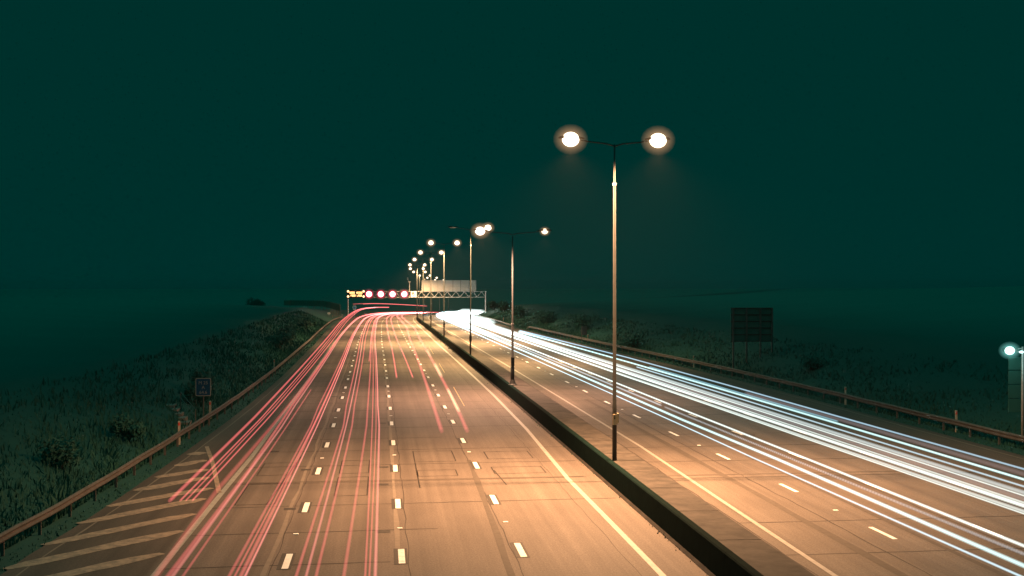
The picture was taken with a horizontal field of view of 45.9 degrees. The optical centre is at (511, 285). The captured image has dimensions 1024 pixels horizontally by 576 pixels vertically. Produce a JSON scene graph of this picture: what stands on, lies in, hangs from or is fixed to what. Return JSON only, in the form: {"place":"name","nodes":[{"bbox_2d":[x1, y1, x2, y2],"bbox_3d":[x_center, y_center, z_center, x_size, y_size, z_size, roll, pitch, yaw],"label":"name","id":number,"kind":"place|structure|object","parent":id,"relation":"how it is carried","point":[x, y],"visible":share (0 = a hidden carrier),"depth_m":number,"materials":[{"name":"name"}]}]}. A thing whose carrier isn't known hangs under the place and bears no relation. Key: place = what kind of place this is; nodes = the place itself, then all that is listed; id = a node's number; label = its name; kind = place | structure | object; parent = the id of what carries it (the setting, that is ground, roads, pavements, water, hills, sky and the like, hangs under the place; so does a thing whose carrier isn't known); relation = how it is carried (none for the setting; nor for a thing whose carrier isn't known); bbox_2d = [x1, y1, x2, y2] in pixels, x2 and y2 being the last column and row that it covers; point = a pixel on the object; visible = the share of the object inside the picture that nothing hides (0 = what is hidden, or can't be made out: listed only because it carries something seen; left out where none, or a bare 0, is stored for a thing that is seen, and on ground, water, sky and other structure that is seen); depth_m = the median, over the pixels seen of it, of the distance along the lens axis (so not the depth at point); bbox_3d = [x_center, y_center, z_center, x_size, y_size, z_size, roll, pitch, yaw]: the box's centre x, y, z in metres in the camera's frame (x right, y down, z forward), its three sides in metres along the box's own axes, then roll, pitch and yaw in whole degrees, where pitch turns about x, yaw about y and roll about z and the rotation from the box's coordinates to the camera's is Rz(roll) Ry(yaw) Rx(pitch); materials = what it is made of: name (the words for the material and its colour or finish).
{"place":"outdoors","nodes":[
{"label":"outdoors","id":0,"kind":"place"},
{"bbox_2d":[0,315,708,575],"bbox_3d":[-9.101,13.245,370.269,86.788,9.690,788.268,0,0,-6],"label":"road","id":1,"kind":"structure","parent":0,"point":[566,536],"depth_m":48.98,"materials":[{"name":"asphalt"}]},
{"bbox_2d":[4,446,221,575],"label":"road markings","id":2,"kind":"object","parent":1,"relation":"on","point":[99,566],"visible":1,"depth_m":41.86,"materials":[{"name":"paint"}]},
{"bbox_2d":[260,350,399,575],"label":"road surface joints","id":3,"kind":"object","parent":1,"relation":"on","point":[283,528],"visible":1,"depth_m":49.19,"materials":[{"name":"brown asphalt"}]},
{"bbox_2d":[276,319,529,569],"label":"road markings","id":4,"kind":"object","parent":1,"relation":"on","point":[396,558],"visible":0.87,"depth_m":46.47,"materials":[{"name":"white paint"}]},
{"bbox_2d":[270,396,752,532],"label":"road surface joints","id":5,"kind":"object","parent":1,"relation":"on","point":[383,531],"visible":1,"depth_m":50.90,"materials":[{"name":"brown asphalt"}]},
{"bbox_2d":[16,323,1022,575],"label":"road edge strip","id":6,"kind":"object","parent":1,"relation":"on","point":[320,341],"visible":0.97,"depth_m":64.52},
{"bbox_2d":[172,320,1023,575],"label":"road surface joints","id":7,"kind":"object","parent":1,"relation":"on","point":[395,427],"visible":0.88,"depth_m":53.91,"materials":[{"name":"black asphalt"}]},
{"bbox_2d":[232,360,1007,575],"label":"road surface joints","id":8,"kind":"object","parent":1,"relation":"on","point":[507,563],"visible":0.97,"depth_m":45.24,"materials":[{"name":"brown asphalt"}]},
{"bbox_2d":[281,315,1002,568],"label":"road markings","id":9,"kind":"object","parent":1,"relation":"on","point":[401,557],"visible":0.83,"depth_m":50.13,"materials":[{"name":"paint"}]},
{"bbox_2d":[0,286,1023,574],"bbox_3d":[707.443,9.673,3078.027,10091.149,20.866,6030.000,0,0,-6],"label":"ground","id":10,"kind":"structure","parent":0,"point":[58,334],"depth_m":114.49,"materials":[{"name":"green plant"}]},
{"bbox_2d":[38,436,83,469],"bbox_3d":[-18.718,7.003,50.397,1.918,1.548,2.025,0,0,-6],"label":"shrub","id":11,"kind":"object","parent":10,"relation":"on","point":[57,452],"visible":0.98,"depth_m":49.99,"materials":[{"name":"green plant"}]},
{"bbox_2d":[109,412,146,441],"bbox_3d":[-19.147,7.099,60.249,1.909,1.584,1.356,0,0,7],"label":"shrub","id":12,"kind":"object","parent":10,"relation":"on","point":[136,430],"visible":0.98,"depth_m":59.98,"materials":[{"name":"green plant"}]},
{"bbox_2d":[0,316,342,555],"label":"guard rail","id":13,"kind":"object","parent":10,"relation":"on","point":[16,529],"visible":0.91,"depth_m":51.21,"materials":[{"name":"silver metal"}]},
{"bbox_2d":[166,392,195,429],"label":"bank steps","id":14,"kind":"structure","parent":10,"relation":"on","point":[180,415],"depth_m":71.91,"materials":[{"name":"concrete"}]},
{"bbox_2d":[182,381,211,404],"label":"shrub","id":15,"kind":"object","parent":10,"relation":"on","point":[190,389],"visible":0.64,"depth_m":77.89,"materials":[{"name":"green plant"}]},
{"bbox_2d":[196,378,210,426],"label":"location sign","id":16,"kind":"object","parent":10,"relation":"on","point":[203,387],"visible":1,"depth_m":72.02,"materials":[{"name":"blue metal"}]},
{"bbox_2d":[190,368,216,394],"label":"shrub","id":17,"kind":"object","parent":10,"relation":"on","point":[198,374],"visible":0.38,"depth_m":81.96,"materials":[{"name":"green plant"}]},
{"bbox_2d":[245,298,265,305],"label":"shrub","id":18,"kind":"object","parent":10,"relation":"on","point":[258,302],"visible":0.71,"depth_m":499.00,"materials":[{"name":"green plant"}]},
{"bbox_2d":[267,332,291,346],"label":"shrub","id":19,"kind":"object","parent":10,"relation":"on","point":[286,337],"visible":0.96,"depth_m":147.26,"materials":[{"name":"green plant"}]},
{"bbox_2d":[296,314,314,328],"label":"shrub","id":20,"kind":"object","parent":10,"relation":"on","point":[306,321],"visible":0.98,"depth_m":211.77,"materials":[{"name":"green plant"}]},
{"bbox_2d":[284,300,339,316],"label":"timber fence","id":21,"kind":"object","parent":10,"relation":"on","point":[332,305],"visible":0.85,"depth_m":405.97,"materials":[{"name":"brown wood"}]},
{"bbox_2d":[309,314,317,325],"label":"shrub","id":22,"kind":"object","parent":10,"relation":"on","point":[315,322],"visible":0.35,"depth_m":229.04,"materials":[{"name":"green plant"}]},
{"bbox_2d":[347,291,485,314],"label":"sign gantry","id":23,"kind":"object","parent":10,"relation":"on","point":[433,297],"visible":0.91,"depth_m":404.71,"materials":[{"name":"metal"}]},
{"bbox_2d":[347,290,364,297],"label":"message sign","id":24,"kind":"object","parent":23,"relation":"attached to","point":[355,293],"visible":1,"depth_m":401.05,"materials":[{"name":"yellow paint"}]},
{"bbox_2d":[365,290,372,298],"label":"lane signal","id":25,"kind":"object","parent":23,"relation":"attached to","point":[368,294],"visible":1,"depth_m":401.52,"materials":[{"name":"grey paint"}]},
{"bbox_2d":[376,290,384,298],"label":"lane signal","id":26,"kind":"object","parent":23,"relation":"attached to","point":[380,294],"visible":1,"depth_m":401.94,"materials":[{"name":"grey paint"}]},
{"bbox_2d":[388,290,396,298],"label":"lane signal","id":27,"kind":"object","parent":23,"relation":"attached to","point":[392,294],"visible":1,"depth_m":402.35,"materials":[{"name":"grey paint"}]},
{"bbox_2d":[400,290,408,298],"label":"lane signal","id":28,"kind":"object","parent":23,"relation":"attached to","point":[404,293],"visible":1,"depth_m":402.76,"materials":[{"name":"grey paint"}]},
{"bbox_2d":[411,291,416,296],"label":"camera sign","id":29,"kind":"object","parent":23,"relation":"attached to","point":[413,293],"visible":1,"depth_m":403.26,"materials":[{"name":"white"}]},
{"bbox_2d":[422,280,475,292],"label":"direction sign","id":30,"kind":"object","parent":23,"relation":"attached to","point":[445,285],"visible":1,"depth_m":404.62,"materials":[{"name":"metal"}]},
{"bbox_2d":[485,300,499,309],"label":"shrub","id":31,"kind":"object","parent":10,"relation":"on","point":[491,304],"visible":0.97,"depth_m":401.00,"materials":[{"name":"green plant"}]},
{"bbox_2d":[475,314,510,325],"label":"guard rail","id":32,"kind":"object","parent":10,"relation":"on","point":[478,316],"visible":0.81,"depth_m":306.69,"materials":[{"name":"silver metal"}]},
{"bbox_2d":[498,300,511,311],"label":"shrub","id":33,"kind":"object","parent":10,"relation":"on","point":[503,306],"visible":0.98,"depth_m":331.10,"materials":[{"name":"green plant"}]},
{"bbox_2d":[0,327,1023,574],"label":"weeds","id":34,"kind":"object","parent":10,"relation":"on","point":[474,369],"visible":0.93,"depth_m":74.29,"materials":[{"name":"green plant"}]},
{"bbox_2d":[508,305,525,318],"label":"shrub","id":35,"kind":"object","parent":10,"relation":"on","point":[518,311],"visible":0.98,"depth_m":275.50,"materials":[{"name":"green plant"}]},
{"bbox_2d":[536,310,557,324],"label":"shrub","id":36,"kind":"object","parent":10,"relation":"on","point":[544,317],"visible":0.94,"depth_m":231.12,"materials":[{"name":"green plant"}]},
{"bbox_2d":[581,327,586,344],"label":"signpost","id":37,"kind":"object","parent":10,"relation":"on","point":[583,330],"visible":1,"depth_m":169.97,"materials":[{"name":"grey metal"}]},
{"bbox_2d":[573,313,600,329],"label":"shrub","id":38,"kind":"object","parent":10,"relation":"on","point":[581,320],"visible":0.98,"depth_m":191.99,"materials":[{"name":"green plant"}]},
{"bbox_2d":[416,312,814,575],"bbox_3d":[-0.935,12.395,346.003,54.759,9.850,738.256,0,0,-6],"label":"concrete barrier","id":39,"kind":"object","parent":10,"relation":"on","point":[707,538],"visible":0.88,"depth_m":44.98,"materials":[{"name":"grey concrete"}]},
{"bbox_2d":[408,264,426,317],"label":"lighting column","id":40,"kind":"structure","parent":39,"relation":"on","point":[417,286],"depth_m":311.82,"materials":[{"name":"metal"}]},
{"bbox_2d":[412,271,426,313],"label":"lighting column","id":41,"kind":"structure","parent":39,"relation":"on","point":[419,288],"depth_m":393.96,"materials":[{"name":"metal"}]},
{"bbox_2d":[413,258,433,320],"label":"lighting column","id":42,"kind":"structure","parent":39,"relation":"on","point":[431,259],"depth_m":265.69,"materials":[{"name":"metal"}]},
{"bbox_2d":[418,251,442,326],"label":"lighting column","id":43,"kind":"structure","parent":39,"relation":"on","point":[420,252],"depth_m":219.81,"materials":[{"name":"metal"}]},
{"bbox_2d":[427,241,460,336],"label":"lighting column","id":44,"kind":"structure","parent":39,"relation":"on","point":[455,242],"depth_m":175.59,"materials":[{"name":"metal"}]},
{"bbox_2d":[448,225,491,354],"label":"lighting column","id":45,"kind":"structure","parent":39,"relation":"on","point":[488,227],"depth_m":130.50,"materials":[{"name":"metal"}]},
{"bbox_2d":[473,227,551,384],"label":"lighting column","id":46,"kind":"structure","parent":39,"relation":"on","point":[480,230],"depth_m":90.96,"materials":[{"name":"metal"}]},
{"bbox_2d":[558,132,669,460],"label":"lighting column","id":47,"kind":"structure","parent":39,"relation":"on","point":[656,140],"depth_m":51.70,"materials":[{"name":"metal"}]},
{"bbox_2d":[620,334,645,349],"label":"shrub","id":48,"kind":"object","parent":10,"relation":"on","point":[633,342],"visible":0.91,"depth_m":151.90,"materials":[{"name":"green plant"}]},
{"bbox_2d":[731,308,772,367],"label":"direction sign","id":49,"kind":"object","parent":10,"relation":"on","point":[751,325],"visible":0.91,"depth_m":115.21,"materials":[{"name":"black metal"}]},
{"bbox_2d":[482,309,1023,449],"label":"grass","id":50,"kind":"structure","parent":10,"relation":"on","point":[501,316],"depth_m":102.19,"materials":[{"name":"green plant"}]},
{"bbox_2d":[526,326,1023,443],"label":"guard rail","id":51,"kind":"object","parent":10,"relation":"on","point":[983,429],"visible":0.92,"depth_m":85.83,"materials":[{"name":"silver metal"}]},
{"bbox_2d":[798,353,828,369],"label":"shrub","id":52,"kind":"object","parent":10,"relation":"on","point":[812,361],"visible":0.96,"depth_m":100.85,"materials":[{"name":"green plant"}]},
{"bbox_2d":[955,410,957,431],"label":"marker post","id":53,"kind":"object","parent":10,"relation":"on","point":[955,419],"visible":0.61,"depth_m":69.41,"materials":[{"name":"beige plastic"}]},
{"bbox_2d":[1002,346,1023,443],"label":"flood lamp post","id":54,"kind":"object","parent":10,"relation":"on","point":[1009,350],"visible":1,"depth_m":62.94,"materials":[{"name":"metal"}]},
{"bbox_2d":[1008,357,1020,411],"bbox_3d":[27.524,5.907,63.493,2.920,4.513,0.230,0,0,-6],"label":"roadside sign","id":55,"kind":"object","parent":10,"relation":"on","point":[1014,377],"visible":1,"depth_m":63.43,"materials":[{"name":"metal"}]},
{"bbox_2d":[0,0,1023,288],"label":"sky","id":56,"kind":"structure","parent":0,"point":[145,144],"materials":[{"name":"teal"}]},
{"bbox_2d":[424,315,1023,575],"bbox_3d":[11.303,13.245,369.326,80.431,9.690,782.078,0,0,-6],"label":"road","id":57,"kind":"structure","parent":0,"point":[933,494],"depth_m":57.93,"materials":[{"name":"grey asphalt"}]},
{"bbox_2d":[151,315,1023,575],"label":"road markings","id":58,"kind":"object","parent":57,"relation":"on","point":[202,516],"visible":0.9,"depth_m":52.48,"materials":[{"name":"paint"}]}
]}

